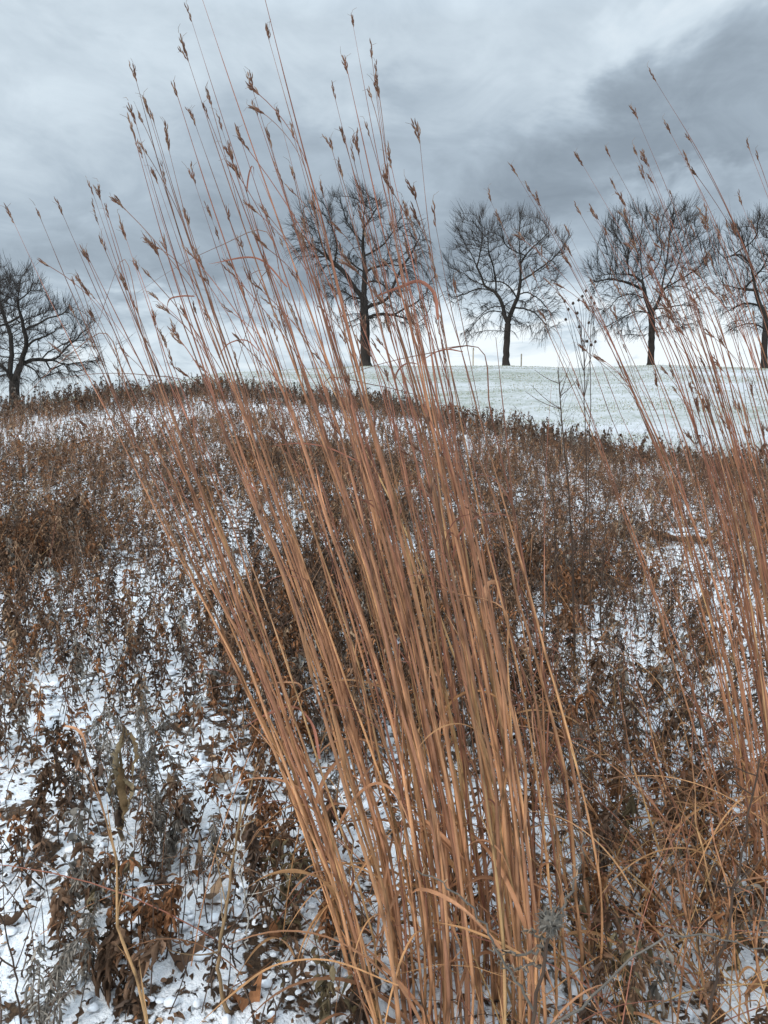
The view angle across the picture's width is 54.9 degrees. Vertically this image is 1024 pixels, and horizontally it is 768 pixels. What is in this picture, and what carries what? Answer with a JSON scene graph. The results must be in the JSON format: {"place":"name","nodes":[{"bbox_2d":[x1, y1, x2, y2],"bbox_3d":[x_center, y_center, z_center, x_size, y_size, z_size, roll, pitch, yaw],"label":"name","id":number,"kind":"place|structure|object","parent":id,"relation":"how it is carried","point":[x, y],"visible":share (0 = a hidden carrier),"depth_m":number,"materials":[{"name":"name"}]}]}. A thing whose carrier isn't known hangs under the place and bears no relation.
{"place":"outdoors","nodes":[
{"label":"outdoors","id":0,"kind":"place"},
{"bbox_2d":[0,392,767,1023],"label":"snowy ground","id":1,"kind":"structure","parent":0,"point":[212,1012],"depth_m":1.91,"materials":[{"name":"white snow"}]},
{"bbox_2d":[0,804,30,881],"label":"withered forb","id":2,"kind":"object","parent":1,"relation":"on","point":[18,828],"visible":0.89,"depth_m":1.72,"materials":[{"name":"brown plant"}]},
{"bbox_2d":[5,748,53,824],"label":"withered forb","id":3,"kind":"object","parent":1,"relation":"on","point":[47,771],"visible":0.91,"depth_m":1.88,"materials":[{"name":"brown plant"}]},
{"bbox_2d":[0,818,59,1023],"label":"weed stalk","id":4,"kind":"object","parent":1,"relation":"on","point":[17,979],"visible":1,"depth_m":1.07,"materials":[{"name":"brown plant"}]},
{"bbox_2d":[9,795,70,888],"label":"withered forb","id":5,"kind":"object","parent":1,"relation":"on","point":[61,803],"visible":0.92,"depth_m":1.68,"materials":[{"name":"brown plant"}]},
{"bbox_2d":[24,779,74,858],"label":"withered forb","id":6,"kind":"object","parent":1,"relation":"on","point":[36,833],"visible":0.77,"depth_m":1.77,"materials":[{"name":"brown plant"}]},
{"bbox_2d":[0,878,100,1023],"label":"withered forb","id":7,"kind":"object","parent":1,"relation":"on","point":[83,923],"visible":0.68,"depth_m":1.40,"materials":[{"name":"grey plant"}]},
{"bbox_2d":[27,726,80,817],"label":"withered forb","id":8,"kind":"object","parent":1,"relation":"on","point":[56,766],"visible":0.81,"depth_m":1.93,"materials":[{"name":"brown plant"}]},
{"bbox_2d":[21,935,92,1023],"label":"withered forb","id":9,"kind":"object","parent":1,"relation":"on","point":[46,1010],"visible":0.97,"depth_m":1.32,"materials":[{"name":"grey plant"}]},
{"bbox_2d":[46,886,82,948],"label":"withered forb","id":10,"kind":"object","parent":1,"relation":"on","point":[56,904],"visible":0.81,"depth_m":1.49,"materials":[{"name":"brown plant"}]},
{"bbox_2d":[45,927,97,1023],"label":"withered forb","id":11,"kind":"object","parent":1,"relation":"on","point":[63,995],"visible":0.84,"depth_m":1.28,"materials":[{"name":"grey plant"}]},
{"bbox_2d":[60,807,92,903],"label":"withered forb","id":12,"kind":"object","parent":1,"relation":"on","point":[73,836],"visible":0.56,"depth_m":1.65,"materials":[{"name":"brown plant"}]},
{"bbox_2d":[54,836,106,957],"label":"withered forb","id":13,"kind":"object","parent":1,"relation":"on","point":[76,883],"visible":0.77,"depth_m":1.50,"materials":[{"name":"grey plant"}]},
{"bbox_2d":[56,740,107,840],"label":"withered forb","id":14,"kind":"object","parent":1,"relation":"on","point":[68,754],"visible":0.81,"depth_m":1.86,"materials":[{"name":"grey plant"}]},
{"bbox_2d":[55,842,119,920],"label":"withered forb","id":15,"kind":"object","parent":1,"relation":"on","point":[96,872],"visible":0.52,"depth_m":1.59,"materials":[{"name":"brown plant"}]},
{"bbox_2d":[81,716,107,779],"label":"withered forb","id":16,"kind":"object","parent":1,"relation":"on","point":[94,723],"visible":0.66,"depth_m":2.10,"materials":[{"name":"brown plant"}]},
{"bbox_2d":[55,662,148,1023],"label":"grass stalk","id":17,"kind":"object","parent":1,"relation":"on","point":[141,993],"depth_m":1.03,"materials":[{"name":"brown plant"}]},
{"bbox_2d":[75,749,132,835],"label":"withered forb","id":18,"kind":"object","parent":1,"relation":"on","point":[82,787],"visible":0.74,"depth_m":1.86,"materials":[{"name":"brown plant"}]},
{"bbox_2d":[75,917,134,1008],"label":"withered forb","id":19,"kind":"object","parent":1,"relation":"on","point":[105,958],"visible":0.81,"depth_m":1.38,"materials":[{"name":"brown plant"}]},
{"bbox_2d":[83,844,141,924],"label":"withered forb","id":20,"kind":"object","parent":1,"relation":"on","point":[92,892],"visible":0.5,"depth_m":1.55,"materials":[{"name":"brown plant"}]},
{"bbox_2d":[99,726,138,840],"bbox_3d":[-0.640,0.672,1.801,0.110,0.303,0.048,2,6,18],"label":"milkweed","id":21,"kind":"object","parent":1,"relation":"on","point":[121,782],"visible":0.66,"depth_m":1.80,"materials":[{"name":"brown plant"}]},
{"bbox_2d":[97,823,140,949],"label":"withered forb","id":22,"kind":"object","parent":1,"relation":"on","point":[130,907],"visible":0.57,"depth_m":1.49,"materials":[{"name":"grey plant"}]},
{"bbox_2d":[95,701,152,835],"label":"withered forb","id":23,"kind":"object","parent":1,"relation":"on","point":[118,726],"visible":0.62,"depth_m":1.80,"materials":[{"name":"grey plant"}]},
{"bbox_2d":[77,806,174,887],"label":"withered forb","id":24,"kind":"object","parent":1,"relation":"on","point":[89,843],"visible":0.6,"depth_m":1.69,"materials":[{"name":"brown plant"}]},
{"bbox_2d":[83,716,171,811],"bbox_3d":[-0.671,0.674,1.954,0.227,0.239,0.078,-3,7,-23],"label":"withered forb","id":25,"kind":"object","parent":1,"relation":"on","point":[128,754],"visible":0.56,"depth_m":1.96,"materials":[{"name":"grey plant"}]},
{"bbox_2d":[113,923,171,1018],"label":"withered forb","id":26,"kind":"object","parent":1,"relation":"on","point":[129,994],"visible":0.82,"depth_m":1.35,"materials":[{"name":"brown plant"}]},
{"bbox_2d":[129,789,175,881],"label":"withered forb","id":27,"kind":"object","parent":1,"relation":"on","point":[157,793],"visible":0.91,"depth_m":1.70,"materials":[{"name":"grey plant"}]},
{"bbox_2d":[130,878,175,931],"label":"withered forb","id":28,"kind":"object","parent":1,"relation":"on","point":[162,881],"visible":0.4,"depth_m":1.53,"materials":[{"name":"plant"}]},
{"bbox_2d":[130,877,182,962],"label":"withered forb","id":29,"kind":"object","parent":1,"relation":"on","point":[173,892],"visible":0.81,"depth_m":1.47,"materials":[{"name":"brown plant"}]},
{"bbox_2d":[133,770,196,857],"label":"withered forb","id":30,"kind":"object","parent":1,"relation":"on","point":[178,802],"visible":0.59,"depth_m":1.75,"materials":[{"name":"grey plant"}]},
{"bbox_2d":[142,711,189,829],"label":"withered forb","id":31,"kind":"object","parent":1,"relation":"on","point":[156,756],"visible":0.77,"depth_m":1.86,"materials":[{"name":"grey plant"}]},
{"bbox_2d":[130,675,211,837],"bbox_3d":[-0.555,0.618,1.846,0.212,0.397,0.316,0,6,0],"label":"withered forb","id":32,"kind":"object","parent":1,"relation":"on","point":[137,707],"visible":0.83,"depth_m":1.88,"materials":[{"name":"brown plant"}]},
{"bbox_2d":[148,871,198,1013],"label":"withered forb","id":33,"kind":"object","parent":1,"relation":"on","point":[180,948],"visible":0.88,"depth_m":1.39,"materials":[{"name":"grey plant"}]},
{"bbox_2d":[157,789,193,860],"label":"withered forb","id":34,"kind":"object","parent":1,"relation":"on","point":[176,824],"visible":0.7,"depth_m":1.74,"materials":[{"name":"grey plant"}]},
{"bbox_2d":[145,721,223,815],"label":"withered forb","id":35,"kind":"object","parent":1,"relation":"on","point":[173,768],"visible":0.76,"depth_m":1.94,"materials":[{"name":"grey plant"}]},
{"bbox_2d":[167,924,218,972],"bbox_3d":[-0.379,0.873,1.475,0.109,0.063,0.050,-4,7,-34],"label":"fallen leaf","id":36,"kind":"object","parent":1,"relation":"on","point":[180,965],"visible":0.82,"depth_m":1.47,"materials":[{"name":"brown plant"}]},
{"bbox_2d":[175,821,219,884],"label":"withered forb","id":37,"kind":"object","parent":1,"relation":"on","point":[186,852],"visible":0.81,"depth_m":1.68,"materials":[{"name":"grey plant"}]},
{"bbox_2d":[179,810,223,872],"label":"withered forb","id":38,"kind":"object","parent":1,"relation":"on","point":[214,839],"visible":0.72,"depth_m":1.69,"materials":[{"name":"grey plant"}]},
{"bbox_2d":[181,828,244,916],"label":"withered forb","id":39,"kind":"object","parent":1,"relation":"on","point":[223,878],"visible":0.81,"depth_m":1.57,"materials":[{"name":"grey plant"}]},
{"bbox_2d":[169,753,258,1012],"bbox_3d":[-0.311,0.674,1.302,0.163,0.517,0.098,-4,7,-32],"label":"weed stalk","id":40,"kind":"object","parent":1,"relation":"on","point":[218,972],"visible":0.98,"depth_m":1.33,"materials":[{"name":"brown plant"}]},
{"bbox_2d":[202,911,231,1001],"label":"withered forb","id":41,"kind":"object","parent":1,"relation":"on","point":[213,994],"visible":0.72,"depth_m":1.38,"materials":[{"name":"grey plant"}]},
{"bbox_2d":[198,655,255,760],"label":"withered forb","id":42,"kind":"object","parent":1,"relation":"on","point":[239,746],"visible":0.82,"depth_m":2.15,"materials":[{"name":"brown plant"}]},
{"bbox_2d":[184,733,277,836],"bbox_3d":[-0.368,0.670,1.798,0.233,0.299,0.082,0,6,0],"label":"withered forb","id":43,"kind":"object","parent":1,"relation":"on","point":[214,785],"visible":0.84,"depth_m":1.79,"materials":[{"name":"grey plant"}]},
{"bbox_2d":[222,737,269,819],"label":"withered forb","id":44,"kind":"object","parent":1,"relation":"on","point":[257,783],"visible":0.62,"depth_m":1.86,"materials":[{"name":"brown plant"}]},
{"bbox_2d":[212,705,285,802],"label":"withered forb","id":45,"kind":"object","parent":1,"relation":"on","point":[257,744],"visible":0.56,"depth_m":1.95,"materials":[{"name":"grey plant"}]},
{"bbox_2d":[227,814,272,924],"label":"withered forb","id":46,"kind":"object","parent":1,"relation":"on","point":[253,857],"visible":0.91,"depth_m":1.55,"materials":[{"name":"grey plant"}]},
{"bbox_2d":[231,961,271,1012],"bbox_3d":[-0.245,0.898,1.384,0.090,0.076,0.040,-5,8,-40],"label":"fallen leaf","id":47,"kind":"object","parent":1,"relation":"on","point":[254,996],"visible":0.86,"depth_m":1.38,"materials":[{"name":"brown plant"}]},
{"bbox_2d":[235,944,292,1023],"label":"withered forb","id":48,"kind":"object","parent":1,"relation":"on","point":[271,1002],"visible":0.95,"depth_m":1.30,"materials":[{"name":"plant"}]},
{"bbox_2d":[241,807,304,913],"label":"withered forb","id":49,"kind":"object","parent":1,"relation":"on","point":[291,842],"visible":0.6,"depth_m":1.61,"materials":[{"name":"brown plant"}]},
{"bbox_2d":[254,785,301,855],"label":"withered forb","id":50,"kind":"object","parent":1,"relation":"on","point":[260,823],"visible":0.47,"depth_m":1.77,"materials":[{"name":"brown plant"}]},
{"bbox_2d":[257,799,310,873],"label":"withered forb","id":51,"kind":"object","parent":1,"relation":"on","point":[286,825],"visible":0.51,"depth_m":1.67,"materials":[{"name":"brown plant"}]},
{"bbox_2d":[259,821,314,906],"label":"withered forb","id":52,"kind":"object","parent":1,"relation":"on","point":[285,834],"visible":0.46,"depth_m":1.67,"materials":[{"name":"brown plant"}]},
{"bbox_2d":[261,837,314,947],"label":"withered forb","id":53,"kind":"object","parent":1,"relation":"on","point":[283,889],"visible":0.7,"depth_m":1.57,"materials":[{"name":"brown plant"}]},
{"bbox_2d":[258,925,317,1010],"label":"withered forb","id":54,"kind":"object","parent":1,"relation":"on","point":[293,936],"visible":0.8,"depth_m":1.38,"materials":[{"name":"brown plant"}]},
{"bbox_2d":[286,866,333,960],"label":"withered forb","id":55,"kind":"object","parent":1,"relation":"on","point":[324,917],"visible":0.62,"depth_m":1.49,"materials":[{"name":"brown plant"}]},
{"bbox_2d":[287,909,354,1007],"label":"withered forb","id":56,"kind":"object","parent":1,"relation":"on","point":[292,971],"visible":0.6,"depth_m":1.36,"materials":[{"name":"brown plant"}]},
{"bbox_2d":[0,0,655,1023],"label":"tall grass","id":57,"kind":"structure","parent":1,"relation":"on","point":[510,880],"depth_m":1.31,"materials":[{"name":"brown plant"}]},
{"bbox_2d":[315,946,384,1023],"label":"withered forb","id":58,"kind":"object","parent":1,"relation":"on","point":[324,986],"visible":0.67,"depth_m":1.29,"materials":[{"name":"brown plant"}]},
{"bbox_2d":[345,915,381,1023],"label":"withered forb","id":59,"kind":"object","parent":1,"relation":"on","point":[354,997],"visible":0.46,"depth_m":1.31,"materials":[{"name":"brown plant"}]},
{"bbox_2d":[0,424,767,610],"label":"withered undergrowth","id":60,"kind":"object","parent":1,"relation":"on","point":[21,473],"visible":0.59,"depth_m":5.97,"materials":[{"name":"brown plant"}]},
{"bbox_2d":[0,477,767,1023],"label":"dry straw","id":61,"kind":"object","parent":1,"relation":"on","point":[662,863],"visible":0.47,"depth_m":1.62,"materials":[{"name":"brown plant"}]},
{"bbox_2d":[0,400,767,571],"bbox_3d":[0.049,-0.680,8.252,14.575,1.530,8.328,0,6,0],"label":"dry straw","id":62,"kind":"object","parent":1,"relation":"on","point":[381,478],"visible":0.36,"depth_m":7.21,"materials":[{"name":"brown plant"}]},
{"bbox_2d":[0,491,767,795],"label":"withered undergrowth","id":63,"kind":"object","parent":1,"relation":"on","point":[17,632],"visible":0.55,"depth_m":2.87,"materials":[{"name":"brown plant"}]},
{"bbox_2d":[0,382,767,494],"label":"withered undergrowth","id":64,"kind":"object","parent":1,"relation":"on","point":[379,427],"visible":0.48,"depth_m":11.15,"materials":[{"name":"brown plant"}]},
{"bbox_2d":[0,542,767,1023],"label":"leaf litter","id":65,"kind":"object","parent":1,"relation":"on","point":[252,986],"visible":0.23,"depth_m":1.83,"materials":[{"name":"brown plant"}]},
{"bbox_2d":[0,372,767,477],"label":"tall weeds","id":66,"kind":"object","parent":1,"relation":"on","point":[88,394],"visible":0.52,"depth_m":14.79,"materials":[{"name":"brown plant"}]},
{"bbox_2d":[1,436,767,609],"bbox_3d":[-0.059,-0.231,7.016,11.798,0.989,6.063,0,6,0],"label":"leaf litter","id":67,"kind":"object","parent":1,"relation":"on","point":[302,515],"visible":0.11,"depth_m":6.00,"materials":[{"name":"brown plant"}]},
{"bbox_2d":[515,407,574,661],"bbox_3d":[0.661,0.105,3.157,0.301,1.110,0.121,-1,6,-13],"label":"weed stalk","id":68,"kind":"object","parent":1,"relation":"on","point":[554,555],"visible":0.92,"depth_m":3.13,"materials":[{"name":"brown plant"}]},
{"bbox_2d":[525,364,599,678],"bbox_3d":[0.700,0.060,2.936,0.224,1.290,0.220,-2,6,-15],"label":"weed stalk","id":69,"kind":"object","parent":1,"relation":"on","point":[572,535],"visible":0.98,"depth_m":2.92,"materials":[{"name":"brown plant"}]},
{"bbox_2d":[538,877,621,994],"bbox_3d":[0.367,0.844,1.440,0.157,0.245,0.132,0,6,0],"label":"withered forb","id":70,"kind":"object","parent":1,"relation":"on","point":[607,918],"visible":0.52,"depth_m":1.43,"materials":[{"name":"brown plant"}]},
{"bbox_2d":[564,289,596,653],"bbox_3d":[0.837,-0.147,3.202,0.163,1.597,0.018,0,6,0],"label":"seed stalk","id":71,"kind":"object","parent":1,"relation":"on","point":[580,332],"visible":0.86,"depth_m":3.17,"materials":[{"name":"brown plant"}]},
{"bbox_2d":[552,537,608,604],"bbox_3d":[1.064,0.341,4.017,0.300,0.393,0.242,0,6,0],"label":"leaf clump","id":72,"kind":"object","parent":1,"relation":"on","point":[577,577],"visible":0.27,"depth_m":4.02,"materials":[{"name":"brown plant"}]},
{"bbox_2d":[558,740,622,853],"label":"withered forb","id":73,"kind":"object","parent":1,"relation":"on","point":[613,791],"visible":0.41,"depth_m":1.87,"materials":[{"name":"brown plant"}]},
{"bbox_2d":[416,831,767,1023],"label":"flower stalk","id":74,"kind":"object","parent":1,"relation":"on","point":[550,923],"visible":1,"depth_m":0.81,"materials":[{"name":"brown plant"}]},
{"bbox_2d":[424,601,767,1023],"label":"tall grass","id":75,"kind":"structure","parent":1,"relation":"on","point":[684,899],"depth_m":1.57,"materials":[{"name":"brown plant"}]},
{"bbox_2d":[574,790,623,901],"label":"withered forb","id":76,"kind":"object","parent":1,"relation":"on","point":[604,817],"visible":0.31,"depth_m":1.70,"materials":[{"name":"brown plant"}]},
{"bbox_2d":[565,704,633,823],"bbox_3d":[0.613,0.705,2.068,0.189,0.338,0.103,-1,6,-11],"label":"withered forb","id":77,"kind":"object","parent":1,"relation":"on","point":[584,749],"visible":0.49,"depth_m":2.05,"materials":[{"name":"brown plant"}]},
{"bbox_2d":[581,819,625,961],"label":"withered forb","id":78,"kind":"object","parent":1,"relation":"on","point":[596,881],"visible":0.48,"depth_m":1.56,"materials":[{"name":"brown plant"}]},
{"bbox_2d":[582,727,641,840],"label":"withered forb","id":79,"kind":"object","parent":1,"relation":"on","point":[614,770],"visible":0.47,"depth_m":1.95,"materials":[{"name":"brown plant"}]},
{"bbox_2d":[578,928,656,1023],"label":"withered forb","id":80,"kind":"object","parent":1,"relation":"on","point":[586,1012],"visible":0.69,"depth_m":1.36,"materials":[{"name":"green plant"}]},
{"bbox_2d":[604,918,644,1023],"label":"withered forb","id":81,"kind":"object","parent":1,"relation":"on","point":[626,954],"visible":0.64,"depth_m":1.32,"materials":[{"name":"brown plant"}]},
{"bbox_2d":[485,61,767,965],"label":"tall grass","id":82,"kind":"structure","parent":1,"relation":"on","point":[747,609],"depth_m":1.70,"materials":[{"name":"brown plant"}]},
{"bbox_2d":[614,829,662,948],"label":"withered forb","id":83,"kind":"object","parent":1,"relation":"on","point":[647,874],"visible":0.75,"depth_m":1.57,"materials":[{"name":"brown plant"}]},
{"bbox_2d":[606,668,699,755],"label":"withered forb","id":84,"kind":"object","parent":1,"relation":"on","point":[675,725],"visible":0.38,"depth_m":2.45,"materials":[{"name":"brown plant"}]},
{"bbox_2d":[619,756,694,885],"bbox_3d":[0.692,0.765,1.833,0.316,0.311,0.118,-4,7,-31],"label":"withered forb","id":85,"kind":"object","parent":1,"relation":"on","point":[631,808],"visible":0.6,"depth_m":1.79,"materials":[{"name":"brown plant"}]},
{"bbox_2d":[643,944,674,1023],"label":"withered forb","id":86,"kind":"object","parent":1,"relation":"on","point":[653,988],"visible":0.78,"depth_m":1.38,"materials":[{"name":"grey plant"}]},
{"bbox_2d":[658,753,688,848],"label":"withered forb","id":87,"kind":"object","parent":1,"relation":"on","point":[670,813],"visible":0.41,"depth_m":1.91,"materials":[{"name":"brown plant"}]},
{"bbox_2d":[658,833,728,958],"bbox_3d":[0.661,0.838,1.590,0.085,0.275,0.143,-5,8,-41],"label":"withered forb","id":88,"kind":"object","parent":1,"relation":"on","point":[694,882],"visible":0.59,"depth_m":1.59,"materials":[{"name":"brown plant"}]},
{"bbox_2d":[680,760,728,866],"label":"withered forb","id":89,"kind":"object","parent":1,"relation":"on","point":[716,820],"visible":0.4,"depth_m":1.88,"materials":[{"name":"brown plant"}]},
{"bbox_2d":[682,754,730,853],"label":"withered forb","id":90,"kind":"object","parent":1,"relation":"on","point":[684,760],"visible":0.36,"depth_m":1.95,"materials":[{"name":"brown plant"}]},
{"bbox_2d":[702,896,728,1023],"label":"withered forb","id":91,"kind":"object","parent":1,"relation":"on","point":[708,985],"visible":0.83,"depth_m":1.41,"materials":[{"name":"brown plant"}]},
{"bbox_2d":[664,735,767,1023],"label":"weed stalk","id":92,"kind":"object","parent":1,"relation":"on","point":[724,945],"visible":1,"depth_m":1.06,"materials":[{"name":"brown plant"}]},
{"bbox_2d":[682,818,754,931],"bbox_3d":[0.739,0.800,1.606,0.098,0.331,0.214,-2,6,-16],"label":"withered forb","id":93,"kind":"object","parent":1,"relation":"on","point":[704,895],"visible":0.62,"depth_m":1.59,"materials":[{"name":"brown plant"}]},
{"bbox_2d":[688,851,767,1022],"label":"withered forb","id":94,"kind":"object","parent":1,"relation":"on","point":[739,928],"visible":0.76,"depth_m":1.45,"materials":[{"name":"brown plant"}]},
{"bbox_2d":[699,842,767,929],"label":"withered forb","id":95,"kind":"object","parent":1,"relation":"on","point":[752,881],"visible":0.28,"depth_m":1.69,"materials":[{"name":"brown plant"}]},
{"bbox_2d":[725,850,767,979],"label":"withered forb","id":96,"kind":"object","parent":1,"relation":"on","point":[761,923],"visible":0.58,"depth_m":1.54,"materials":[{"name":"brown plant"}]},
{"bbox_2d":[0,370,767,729],"bbox_3d":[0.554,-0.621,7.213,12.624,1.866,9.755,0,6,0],"label":"thin dry grass","id":97,"kind":"structure","parent":0,"point":[582,523],"depth_m":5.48,"materials":[{"name":"brown plant"}]},
{"bbox_2d":[0,0,767,405],"label":"sky","id":98,"kind":"structure","parent":0,"point":[488,86],"materials":[{"name":"grey"}]},
{"bbox_2d":[14,365,767,465],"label":"snowy lawn","id":99,"kind":"structure","parent":0,"point":[525,405],"depth_m":21.78,"materials":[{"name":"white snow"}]},
{"bbox_2d":[0,255,108,404],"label":"tree","id":100,"kind":"object","parent":99,"relation":"on","point":[14,381],"visible":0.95,"depth_m":36.64,"materials":[{"name":"brown plant"}]},
{"bbox_2d":[275,174,442,365],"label":"tree","id":101,"kind":"object","parent":99,"relation":"on","point":[364,306],"visible":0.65,"depth_m":40.61,"materials":[{"name":"brown plant"}]},
{"bbox_2d":[439,199,572,365],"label":"tree","id":102,"kind":"object","parent":99,"relation":"on","point":[508,317],"visible":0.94,"depth_m":40.47,"materials":[{"name":"brown plant"}]},
{"bbox_2d":[578,190,720,364],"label":"tree","id":103,"kind":"object","parent":99,"relation":"on","point":[651,339],"visible":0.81,"depth_m":40.62,"materials":[{"name":"brown plant"}]},
{"bbox_2d":[702,203,767,367],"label":"tree","id":104,"kind":"object","parent":99,"relation":"on","point":[764,340],"visible":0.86,"depth_m":40.04,"materials":[{"name":"brown plant"}]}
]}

